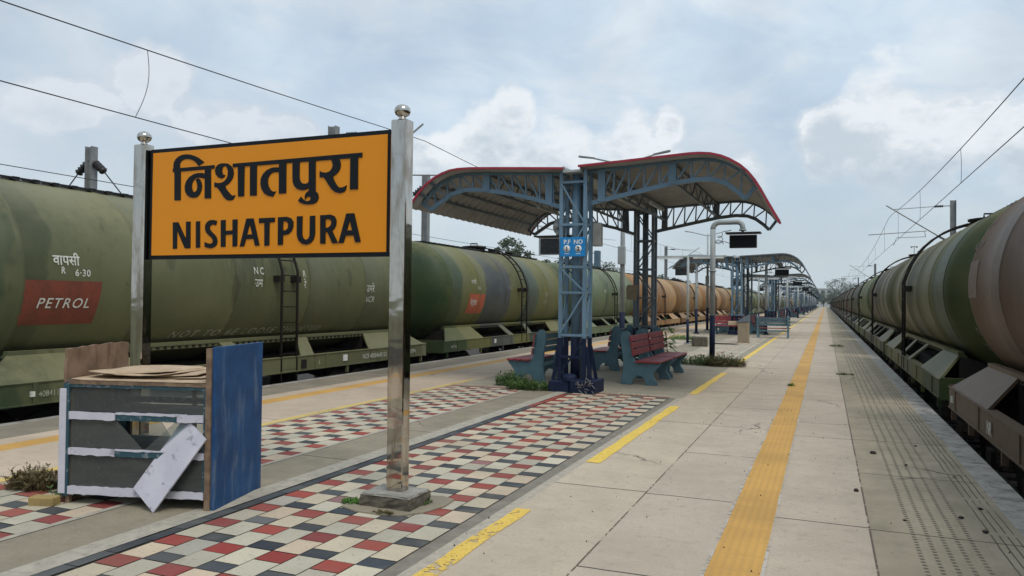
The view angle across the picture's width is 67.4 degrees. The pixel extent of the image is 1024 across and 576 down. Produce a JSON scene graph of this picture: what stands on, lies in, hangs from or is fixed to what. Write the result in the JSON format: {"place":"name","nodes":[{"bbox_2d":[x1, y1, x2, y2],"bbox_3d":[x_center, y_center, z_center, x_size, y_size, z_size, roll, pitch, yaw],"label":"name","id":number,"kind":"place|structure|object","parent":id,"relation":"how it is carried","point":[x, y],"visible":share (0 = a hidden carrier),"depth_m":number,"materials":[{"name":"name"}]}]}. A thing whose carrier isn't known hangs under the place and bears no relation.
{"place":"outdoors","nodes":[
{"label":"outdoors","id":0,"kind":"place"},
{"bbox_2d":[0,314,763,444],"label":"paving","id":1,"kind":"structure","parent":0,"point":[28,437],"depth_m":13.78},
{"bbox_2d":[150,310,777,396],"bbox_3d":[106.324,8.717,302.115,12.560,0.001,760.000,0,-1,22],"label":"ballast bed","id":2,"kind":"object","parent":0,"point":[171,393],"depth_m":21.18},
{"bbox_2d":[69,146,120,192],"bbox_3d":[-12.898,-0.743,23.429,3.226,7.150,0.260,0,-1,22],"label":"feeder mast","id":3,"kind":"object","parent":2,"relation":"on","point":[91,166],"visible":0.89,"depth_m":23.44,"materials":[{"name":"metal"}]},
{"bbox_2d":[328,123,435,175],"bbox_3d":[-3.830,-0.786,22.753,4.301,8.300,0.700,0,-1,22],"label":"catenary mast","id":4,"kind":"object","parent":2,"relation":"on","point":[335,129],"visible":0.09,"depth_m":23.36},
{"bbox_2d":[412,176,429,241],"bbox_3d":[-3.520,-0.763,31.053,3.226,7.650,0.260,0,-1,22],"label":"feeder mast","id":5,"kind":"object","parent":2,"relation":"on","point":[425,226],"visible":0.19,"depth_m":31.08,"materials":[{"name":"metal"}]},
{"bbox_2d":[664,246,698,278],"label":"catenary mast","id":6,"kind":"object","parent":2,"relation":"on","point":[666,249],"visible":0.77,"depth_m":72.42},
{"bbox_2d":[0,0,701,254],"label":"messenger wire","id":7,"kind":"object","parent":6,"relation":"attached to","point":[219,74],"visible":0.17,"depth_m":14.38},
{"bbox_2d":[135,51,148,116],"bbox_3d":[-6.372,-3.535,13.255,0.061,1.216,0.239,0,-1,22],"label":"dropper","id":8,"kind":"object","parent":7,"relation":"hanging from","point":[146,89],"visible":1,"depth_m":13.30,"materials":[{"name":"metal"}]},
{"bbox_2d":[0,80,753,284],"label":"contact wire","id":9,"kind":"object","parent":8,"relation":"hanging from","point":[158,123],"visible":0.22,"depth_m":12.85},
{"bbox_2d":[0,0,1023,296],"label":"sky","id":10,"kind":"structure","parent":0,"point":[841,112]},
{"bbox_2d":[568,307,823,575],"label":"paving","id":11,"kind":"structure","parent":0,"point":[703,477],"depth_m":6.34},
{"bbox_2d":[699,310,822,575],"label":"mortar line","id":12,"kind":"object","parent":11,"relation":"on","point":[712,551],"visible":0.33,"depth_m":6.14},
{"bbox_2d":[761,307,877,575],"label":"paving","id":13,"kind":"structure","parent":0,"point":[820,526],"depth_m":6.38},
{"bbox_2d":[760,312,823,575],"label":"mortar line","id":14,"kind":"object","parent":13,"relation":"on","point":[764,565],"visible":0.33,"depth_m":6.24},
{"bbox_2d":[827,314,879,575],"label":"joint line","id":15,"kind":"object","parent":13,"relation":"on","point":[878,574],"visible":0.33,"depth_m":6.39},
{"bbox_2d":[802,288,838,306],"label":"building","id":16,"kind":"structure","parent":0,"point":[820,304],"depth_m":586.18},
{"bbox_2d":[829,307,1016,483],"bbox_3d":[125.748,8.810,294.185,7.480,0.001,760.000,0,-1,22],"label":"ballast bed","id":17,"kind":"object","parent":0,"point":[1000,472],"depth_m":12.02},
{"bbox_2d":[871,200,955,245],"bbox_3d":[20.951,-0.363,40.069,4.301,8.300,0.700,0,-1,22],"label":"catenary mast","id":18,"kind":"object","parent":17,"relation":"on","point":[952,205],"visible":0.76,"depth_m":39.53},
{"bbox_2d":[835,78,1023,290],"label":"messenger wire","id":19,"kind":"object","parent":18,"relation":"attached to","point":[957,152],"visible":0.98,"depth_m":18.29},
{"bbox_2d":[842,320,1021,496],"bbox_3d":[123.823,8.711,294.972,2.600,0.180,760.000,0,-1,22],"label":"railway track","id":20,"kind":"structure","parent":17,"relation":"on","point":[1007,478],"depth_m":14.50,"materials":[{"name":"black metal"}]},
{"bbox_2d":[842,284,860,326],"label":"tank wagon","id":21,"kind":"object","parent":20,"relation":"on","point":[848,310],"visible":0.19,"depth_m":74.45,"materials":[{"name":"green metal"}]},
{"bbox_2d":[845,280,868,331],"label":"tank wagon","id":22,"kind":"object","parent":20,"relation":"on","point":[848,303],"visible":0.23,"depth_m":62.95,"materials":[{"name":"green metal"}]},
{"bbox_2d":[849,275,877,344],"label":"tank wagon","id":23,"kind":"object","parent":20,"relation":"on","point":[854,302],"visible":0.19,"depth_m":51.03,"materials":[{"name":"green metal"}]},
{"bbox_2d":[855,267,890,357],"bbox_3d":[19.543,1.123,39.468,3.150,4.397,12.360,0,-1,22],"label":"tank wagon","id":24,"kind":"object","parent":20,"relation":"on","point":[864,307],"visible":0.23,"depth_m":38.94,"materials":[{"name":"green metal"}]},
{"bbox_2d":[865,254,915,383],"bbox_3d":[14.851,0.883,27.971,3.150,4.397,12.360,0,-1,22],"label":"tank wagon","id":25,"kind":"object","parent":20,"relation":"on","point":[886,330],"visible":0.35,"depth_m":26.28,"materials":[{"name":"green metal"}]},
{"bbox_2d":[885,200,1016,459],"bbox_3d":[10.158,0.644,16.474,3.150,4.397,12.360,0,-1,22],"label":"tank wagon","id":26,"kind":"object","parent":20,"relation":"on","point":[938,349],"visible":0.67,"depth_m":13.36,"materials":[{"name":"green metal"}]},
{"bbox_2d":[948,197,1023,498],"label":"tank wagon","id":27,"kind":"object","parent":20,"relation":"on","point":[987,403],"visible":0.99,"depth_m":8.80,"materials":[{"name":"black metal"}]},
{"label":"platform body","id":28,"kind":"structure","parent":0,"visible":0},
{"bbox_2d":[0,385,668,575],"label":"tile bedding","id":29,"kind":"object","parent":28,"relation":"on","point":[94,561],"visible":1,"depth_m":6.12,"materials":[{"name":"concrete"}]},
{"bbox_2d":[0,386,520,537],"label":"tiled paving","id":30,"kind":"structure","parent":29,"relation":"on","point":[9,501],"depth_m":8.95,"materials":[{"name":"tile"}]},
{"bbox_2d":[2,461,57,491],"bbox_3d":[-3.963,1.551,6.365,0.433,0.217,0.535,1,-1,-38],"label":"weed","id":31,"kind":"object","parent":30,"relation":"on","point":[25,480],"visible":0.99,"depth_m":6.31,"materials":[{"name":"green plant"}]},
{"bbox_2d":[28,494,60,506],"bbox_3d":[-3.561,1.619,5.849,0.200,0.070,0.100,1,-1,5],"label":"brick","id":32,"kind":"object","parent":30,"relation":"on","point":[43,500],"visible":1,"depth_m":5.80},
{"bbox_2d":[58,341,262,510],"bbox_3d":[-2.788,1.056,6.186,1.275,1.225,0.787,1,-1,8],"label":"vendor kiosk","id":33,"kind":"object","parent":30,"relation":"on","point":[103,450],"visible":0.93,"depth_m":6.04,"materials":[{"name":"multicoloured wood"}]},
{"bbox_2d":[71,373,205,382],"bbox_3d":[-2.784,0.710,6.175,1.150,0.027,0.750,1,-1,8],"label":"cardboard sheet","id":34,"kind":"object","parent":33,"relation":"on","point":[100,377],"visible":0.4,"depth_m":5.88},
{"bbox_2d":[125,374,205,378],"bbox_3d":[-2.648,0.700,6.162,0.714,0.030,0.572,1,-1,8],"label":"cardboard sheet","id":35,"kind":"object","parent":34,"relation":"on","point":[167,377],"visible":0.34,"depth_m":5.99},
{"bbox_2d":[0,390,524,540],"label":"curb","id":36,"kind":"object","parent":29,"relation":"on","point":[61,522],"visible":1,"depth_m":6.01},
{"bbox_2d":[0,389,553,572],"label":"path between tiles","id":37,"kind":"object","parent":29,"relation":"on","point":[19,551],"visible":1,"depth_m":5.82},
{"bbox_2d":[134,423,206,512],"bbox_3d":[-2.552,1.313,5.726,0.590,0.689,0.148,1,-1,-1],"label":"leaning panel","id":38,"kind":"object","parent":37,"relation":"on","point":[162,474],"visible":0.93,"depth_m":5.71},
{"bbox_2d":[32,407,530,575],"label":"tile border","id":39,"kind":"object","parent":29,"relation":"on","point":[64,567],"visible":0.95,"depth_m":5.67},
{"bbox_2d":[0,392,565,575],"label":"kerb between tiles","id":40,"kind":"object","parent":29,"relation":"on","point":[44,564],"visible":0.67,"depth_m":5.67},
{"bbox_2d":[58,393,667,575],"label":"tiled paving","id":41,"kind":"structure","parent":29,"relation":"on","point":[352,555],"depth_m":5.70,"materials":[{"name":"tile"}]},
{"bbox_2d":[130,104,430,511],"bbox_3d":[-2.121,0.116,6.499,3.122,3.130,0.367,0,-1,22],"label":"station name board","id":42,"kind":"object","parent":41,"relation":"on","point":[339,195],"visible":0.98,"depth_m":6.37,"materials":[{"name":"yellow metal"}]},
{"bbox_2d":[341,495,453,516],"bbox_3d":[-0.880,1.675,5.974,0.730,0.010,0.660,0,-1,22],"label":"earth patch","id":43,"kind":"object","parent":41,"relation":"on","point":[437,502],"visible":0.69,"depth_m":5.82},
{"bbox_2d":[0,311,785,483],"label":"paving","id":44,"kind":"structure","parent":28,"relation":"on","point":[32,455],"depth_m":11.65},
{"bbox_2d":[0,379,471,481],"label":"painted line","id":45,"kind":"object","parent":44,"relation":"on","point":[263,424],"visible":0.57,"depth_m":11.03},
{"bbox_2d":[0,310,785,438],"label":"paving left edge","id":46,"kind":"object","parent":28,"relation":"on","point":[25,428],"depth_m":14.61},
{"bbox_2d":[0,309,794,450],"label":"tactile paving","id":47,"kind":"structure","parent":28,"relation":"on","point":[9,446],"depth_m":13.04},
{"bbox_2d":[0,308,794,425],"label":"platform coping","id":48,"kind":"object","parent":28,"relation":"on","point":[24,421],"depth_m":15.31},
{"bbox_2d":[376,398,675,575],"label":"mortar strip beside tiles","id":49,"kind":"object","parent":28,"relation":"on","point":[404,564],"visible":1,"depth_m":5.93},
{"bbox_2d":[397,398,680,575],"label":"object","id":50,"kind":"object","parent":28,"relation":"on","point":[433,557],"visible":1,"depth_m":5.96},
{"bbox_2d":[456,361,721,397],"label":"shelter floor","id":51,"kind":"structure","parent":28,"relation":"on","point":[680,382],"depth_m":15.33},
{"bbox_2d":[495,369,527,385],"bbox_3d":[-0.021,1.675,14.520,0.737,0.324,0.634,0,-1,22],"label":"weed","id":52,"kind":"object","parent":51,"relation":"on","point":[502,379],"visible":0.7,"depth_m":14.45,"materials":[{"name":"green plant"}]},
{"bbox_2d":[503,375,547,390],"bbox_3d":[0.285,1.691,13.827,0.936,0.277,0.651,0,-1,22],"label":"weed","id":53,"kind":"object","parent":51,"relation":"on","point":[525,385],"visible":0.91,"depth_m":13.73,"materials":[{"name":"green plant"}]},
{"bbox_2d":[507,330,563,382],"bbox_3d":[0.548,1.342,15.631,0.790,1.035,1.535,0,-1,22],"label":"bench","id":54,"kind":"object","parent":51,"relation":"on","point":[537,363],"visible":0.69,"depth_m":14.98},
{"bbox_2d":[412,152,780,393],"bbox_3d":[2.334,-0.141,16.281,6.701,4.081,6.450,0,-1,22],"label":"platform shelter","id":55,"kind":"object","parent":51,"relation":"on","point":[524,200],"visible":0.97,"depth_m":14.35,"materials":[{"name":"blue metal"}]},
{"bbox_2d":[534,230,571,254],"bbox_3d":[0.835,-0.833,14.099,0.840,0.460,0.280,0,-1,22],"label":"display board","id":56,"kind":"object","parent":55,"relation":"attached to","point":[548,244],"visible":0.62,"depth_m":14.09,"materials":[{"name":"metal"}]},
{"bbox_2d":[562,373,576,381],"bbox_3d":[1.008,1.570,13.492,0.260,0.140,0.260,0,-1,22],"label":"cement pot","id":57,"kind":"object","parent":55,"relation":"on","point":[567,377],"visible":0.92,"depth_m":13.39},
{"bbox_2d":[560,237,584,256],"bbox_3d":[1.064,-0.720,13.471,0.460,0.340,0.024,0,-1,22],"label":"platform sign","id":58,"kind":"object","parent":55,"relation":"attached to","point":[572,246],"visible":1,"depth_m":13.46,"materials":[{"name":"metal"}]},
{"bbox_2d":[594,251,600,267],"bbox_3d":[1.534,-0.519,13.804,0.090,0.300,0.146,0,-1,22],"label":"junction box","id":59,"kind":"object","parent":55,"relation":"attached to","point":[597,259],"visible":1,"depth_m":13.74,"materials":[{"name":"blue metal"}]},
{"bbox_2d":[593,223,602,246],"bbox_3d":[1.539,-0.959,13.811,0.160,0.420,0.146,0,-1,22],"label":"junction box","id":60,"kind":"object","parent":55,"relation":"attached to","point":[597,234],"visible":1,"depth_m":13.75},
{"bbox_2d":[593,224,599,244],"bbox_3d":[1.512,-0.961,13.746,0.136,0.370,0.006,0,-1,22],"label":"door","id":61,"kind":"structure","parent":60,"relation":"in","point":[596,227],"depth_m":13.74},
{"bbox_2d":[626,285,637,300],"bbox_3d":[2.947,0.118,18.834,0.280,0.380,0.100,0,-1,22],"label":"junction box","id":62,"kind":"object","parent":55,"relation":"attached to","point":[631,292],"visible":1,"depth_m":18.79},
{"bbox_2d":[592,325,632,370],"bbox_3d":[2.388,1.409,18.498,0.790,1.035,1.535,0,-1,22],"label":"bench","id":63,"kind":"object","parent":51,"relation":"on","point":[610,355],"visible":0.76,"depth_m":17.79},
{"bbox_2d":[620,329,673,385],"bbox_3d":[2.727,1.363,15.438,0.790,1.035,1.535,0,-1,22],"label":"bench","id":64,"kind":"object","parent":51,"relation":"on","point":[645,366],"visible":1,"depth_m":14.90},
{"bbox_2d":[642,327,686,377],"bbox_3d":[3.350,1.395,16.966,0.790,1.035,1.535,0,-1,22],"label":"bench","id":65,"kind":"object","parent":51,"relation":"on","point":[657,339],"visible":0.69,"depth_m":17.15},
{"bbox_2d":[658,317,676,351],"bbox_3d":[3.599,1.304,17.905,0.661,1.254,0.580,0,-1,22],"label":"sapling","id":66,"kind":"object","parent":51,"relation":"on","point":[666,338],"visible":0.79,"depth_m":17.87,"materials":[{"name":"green plant"}]},
{"bbox_2d":[703,352,748,366],"bbox_3d":[5.357,1.778,19.380,1.180,0.398,0.850,0,-1,22],"label":"weed","id":67,"kind":"object","parent":51,"relation":"on","point":[725,361],"visible":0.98,"depth_m":19.27,"materials":[{"name":"green plant"}]},
{"bbox_2d":[709,219,761,364],"bbox_3d":[5.650,0.116,19.621,1.350,3.741,0.360,0,-1,22],"label":"display gantry","id":68,"kind":"object","parent":51,"relation":"on","point":[739,240],"visible":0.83,"depth_m":19.73,"materials":[{"name":"metal"}]},
{"bbox_2d":[421,307,821,575],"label":"paving","id":69,"kind":"structure","parent":28,"relation":"on","point":[553,529],"depth_m":6.31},
{"bbox_2d":[412,508,530,575],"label":"painted line","id":70,"kind":"object","parent":69,"relation":"on","point":[470,546],"visible":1,"depth_m":5.05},
{"bbox_2d":[586,406,678,462],"bbox_3d":[1.656,1.772,9.712,0.163,0.001,4.540,0,-1,22],"label":"painted line","id":71,"kind":"object","parent":69,"relation":"on","point":[615,447],"visible":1,"depth_m":9.03,"materials":[{"name":"yellow paint"}]},
{"bbox_2d":[567,314,815,574],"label":"joint line","id":72,"kind":"object","parent":69,"relation":"on","point":[653,484],"visible":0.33,"depth_m":6.37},
{"bbox_2d":[689,373,726,393],"bbox_3d":[3.989,1.891,15.428,0.162,0.001,4.450,0,-1,22],"label":"painted line","id":73,"kind":"object","parent":69,"relation":"on","point":[706,385],"visible":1,"depth_m":14.98,"materials":[{"name":"yellow paint"}]},
{"bbox_2d":[618,334,771,363],"bbox_3d":[7.140,2.154,29.234,4.060,0.001,18.800,0,-1,22],"label":"tile bedding","id":74,"kind":"object","parent":28,"relation":"on","point":[716,347],"visible":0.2,"depth_m":28.42,"materials":[{"name":"concrete"}]},
{"bbox_2d":[618,334,708,359],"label":"tiled paving","id":75,"kind":"structure","parent":74,"relation":"on","point":[682,341],"depth_m":31.32,"materials":[{"name":"tile"}]},
{"bbox_2d":[578,150,670,346],"bbox_3d":[3.114,-0.913,21.639,2.660,5.807,0.320,0,-1,22],"label":"light pole","id":76,"kind":"object","parent":75,"relation":"on","point":[622,255],"visible":0.65,"depth_m":21.57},
{"bbox_2d":[664,335,728,351],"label":"path between tiles","id":77,"kind":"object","parent":74,"relation":"on","point":[682,347],"visible":0.2,"depth_m":27.71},
{"bbox_2d":[686,335,770,363],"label":"tiled paving","id":78,"kind":"structure","parent":74,"relation":"on","point":[732,348],"depth_m":26.95,"materials":[{"name":"tile"}]},
{"bbox_2d":[728,315,750,342],"bbox_3d":[9.176,1.646,31.025,0.850,1.120,0.440,0,-1,28],"label":"fountain","id":79,"kind":"object","parent":78,"relation":"on","point":[743,323],"visible":1,"depth_m":30.79,"materials":[{"name":"beige stone"}]},
{"bbox_2d":[756,315,790,338],"bbox_3d":[12.123,1.798,35.660,1.535,1.035,0.790,0,-1,22],"label":"bench","id":80,"kind":"object","parent":78,"relation":"on","point":[764,321],"visible":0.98,"depth_m":35.53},
{"bbox_2d":[692,336,707,346],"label":"cement block","id":81,"kind":"structure","parent":28,"relation":"on","point":[699,341],"depth_m":27.81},
{"bbox_2d":[690,329,777,335],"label":"shelter floor","id":82,"kind":"structure","parent":28,"relation":"on","point":[706,332],"depth_m":40.04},
{"bbox_2d":[675,261,699,333],"bbox_3d":[9.022,0.480,39.736,1.350,3.741,0.360,0,-1,22],"label":"display gantry","id":83,"kind":"object","parent":82,"relation":"on","point":[682,271],"visible":0.98,"depth_m":39.50,"materials":[{"name":"metal"}]},
{"bbox_2d":[685,230,731,329],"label":"light pole","id":84,"kind":"object","parent":82,"relation":"on","point":[707,295],"visible":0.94,"depth_m":44.56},
{"bbox_2d":[715,314,744,333],"bbox_3d":[10.999,1.837,38.873,1.535,1.035,0.790,0,-1,22],"label":"bench","id":85,"kind":"object","parent":82,"relation":"on","point":[722,319],"visible":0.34,"depth_m":39.10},
{"bbox_2d":[672,253,810,334],"bbox_3d":[12.535,0.380,41.274,6.701,4.081,6.450,0,-1,22],"label":"platform shelter","id":86,"kind":"object","parent":82,"relation":"on","point":[745,261],"visible":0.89,"depth_m":39.03,"materials":[{"name":"blue metal"}]},
{"bbox_2d":[748,314,763,333],"bbox_3d":[12.847,1.883,40.410,0.790,1.035,1.535,0,-1,23],"label":"bench","id":87,"kind":"object","parent":82,"relation":"on","point":[753,328],"visible":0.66,"depth_m":39.85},
{"bbox_2d":[762,261,790,334],"bbox_3d":[13.417,0.516,38.913,1.350,3.741,0.360,0,-1,22],"label":"display gantry","id":88,"kind":"object","parent":82,"relation":"on","point":[781,271],"visible":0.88,"depth_m":39.02,"materials":[{"name":"metal"}]},
{"bbox_2d":[671,308,818,398],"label":"paving beside line","id":89,"kind":"structure","parent":28,"relation":"on","point":[694,386],"depth_m":17.13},
{"bbox_2d":[681,354,744,366],"bbox_3d":[5.103,1.816,19.740,1.825,0.357,1.011,0,-1,22],"label":"weed","id":90,"kind":"object","parent":89,"relation":"on","point":[700,361],"visible":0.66,"depth_m":19.67,"materials":[{"name":"green plant"}]},
{"bbox_2d":[704,307,824,575],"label":"tactile paving","id":91,"kind":"structure","parent":28,"relation":"on","point":[744,538],"depth_m":6.36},
{"bbox_2d":[826,307,1023,575],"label":"platform edge paving","id":92,"kind":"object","parent":28,"relation":"on","point":[929,494],"visible":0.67,"depth_m":6.51,"materials":[{"name":"concrete"}]},
{"bbox_2d":[828,307,1023,536],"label":"platform coping","id":93,"kind":"object","parent":28,"relation":"on","point":[1003,495],"visible":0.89,"depth_m":8.20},
{"label":"shelter floor","id":94,"kind":"structure","parent":28,"relation":"on","visible":0},
{"bbox_2d":[734,273,816,320],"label":"platform shelter","id":95,"kind":"object","parent":94,"relation":"on","point":[773,297],"visible":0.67,"depth_m":63.90,"materials":[{"name":"blue metal"}]},
{"label":"shelter floor","id":96,"kind":"structure","parent":28,"relation":"on","visible":0},
{"bbox_2d":[759,282,818,317],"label":"platform shelter","id":97,"kind":"object","parent":96,"relation":"on","point":[789,292],"visible":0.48,"depth_m":89.63,"materials":[{"name":"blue metal"}]},
{"bbox_3d":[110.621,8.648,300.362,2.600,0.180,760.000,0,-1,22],"label":"railway track","id":98,"kind":"object","parent":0,"visible":0},
{"bbox_2d":[0,174,426,423],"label":"tank wagon","id":99,"kind":"object","parent":98,"relation":"on","point":[65,265],"visible":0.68,"depth_m":12.09,"materials":[{"name":"green metal"}]},
{"bbox_2d":[376,241,570,363],"bbox_3d":[-1.105,0.679,26.602,3.160,4.397,12.360,0,-1,22],"label":"tank wagon","id":100,"kind":"object","parent":98,"relation":"on","point":[470,297],"visible":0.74,"depth_m":23.43,"materials":[{"name":"green metal"}]},
{"bbox_2d":[524,262,640,347],"bbox_3d":[3.583,0.919,38.100,3.150,4.397,12.360,0,-1,22],"label":"tank wagon","id":101,"kind":"object","parent":98,"relation":"on","point":[605,299],"visible":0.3,"depth_m":37.21,"materials":[{"name":"green metal"}]},
{"bbox_2d":[600,272,679,335],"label":"tank wagon","id":102,"kind":"object","parent":98,"relation":"on","point":[666,298],"visible":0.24,"depth_m":49.51,"materials":[{"name":"orange metal"}]},
{"bbox_2d":[648,278,704,328],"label":"tank wagon","id":103,"kind":"object","parent":98,"relation":"on","point":[680,289],"visible":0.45,"depth_m":58.10,"materials":[{"name":"orange metal"}]},
{"bbox_2d":[683,282,722,324],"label":"tank wagon","id":104,"kind":"object","parent":98,"relation":"on","point":[702,289],"visible":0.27,"depth_m":69.50,"materials":[{"name":"orange metal"}]},
{"bbox_2d":[715,286,734,315],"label":"tank wagon","id":105,"kind":"object","parent":98,"relation":"on","point":[724,308],"visible":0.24,"depth_m":81.37,"materials":[{"name":"orange metal"}]},
{"bbox_2d":[749,291,760,313],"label":"tank wagon","id":106,"kind":"object","parent":98,"relation":"on","point":[755,302],"visible":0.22,"depth_m":116.84,"materials":[{"name":"metal"}]},
{"label":"tile bedding","id":107,"kind":"structure","parent":0,"visible":0},
{"bbox_2d":[767,323,792,329],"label":"tiled paving","id":108,"kind":"structure","parent":107,"relation":"on","point":[777,326],"depth_m":51.10,"materials":[{"name":"tile"}]},
{"bbox_2d":[785,277,801,323],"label":"display gantry","id":109,"kind":"object","parent":108,"relation":"on","point":[797,283],"visible":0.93,"depth_m":60.60,"materials":[{"name":"metal"}]},
{"label":"ground","id":110,"kind":"structure","parent":0,"visible":0},
{"bbox_2d":[494,235,534,257],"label":"tree","id":111,"kind":"object","parent":110,"relation":"on","point":[519,249],"visible":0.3,"depth_m":162.00,"materials":[{"name":"green plant"}]},
{"bbox_2d":[824,278,855,295],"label":"tree","id":112,"kind":"object","parent":110,"relation":"on","point":[832,286],"visible":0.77,"depth_m":516.49,"materials":[{"name":"green plant"}]},
{"label":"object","id":113,"kind":"structure","parent":0,"visible":0},
{"bbox_2d":[657,255,726,343],"bbox_3d":[6.922,0.453,29.790,2.700,3.425,0.320,0,-1,22],"label":"tube light pole","id":114,"kind":"object","parent":113,"relation":"on","point":[687,303],"visible":0.92,"depth_m":29.78,"materials":[{"name":"grey metal"}]},
{"bbox_3d":[-2.925,0.692,6.284,0.609,0.014,0.553,1,-1,8],"label":"cardboard sheet","id":115,"kind":"object","parent":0,"visible":0},
{"bbox_2d":[156,370,205,375],"bbox_3d":[-2.776,0.678,6.235,0.822,0.027,0.630,1,-1,8],"label":"cardboard sheet","id":116,"kind":"object","parent":115,"relation":"on","point":[191,373],"visible":0.26,"depth_m":6.00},
{"bbox_2d":[114,367,205,375],"bbox_3d":[-2.854,0.664,6.185,0.633,0.028,0.635,1,-1,8],"label":"cardboard sheet","id":117,"kind":"object","parent":116,"relation":"on","point":[155,374],"visible":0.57,"depth_m":5.93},
{"bbox_2d":[89,365,203,373],"bbox_3d":[-2.950,0.656,6.212,0.702,0.026,0.643,1,-1,8],"label":"cardboard sheet","id":118,"kind":"object","parent":117,"relation":"on","point":[145,369],"visible":1,"depth_m":6.16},
{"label":"dropper","id":119,"kind":"object","parent":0,"visible":0},
{"bbox_2d":[839,126,1023,291],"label":"contact wire","id":120,"kind":"object","parent":119,"relation":"hanging from","point":[956,186],"visible":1,"depth_m":18.58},
{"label":"feeder mast","id":121,"kind":"object","parent":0,"visible":0},
{"bbox_2d":[0,164,763,293],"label":"contact wire","id":122,"kind":"object","parent":121,"relation":"hanging from","point":[132,186],"visible":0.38,"depth_m":20.79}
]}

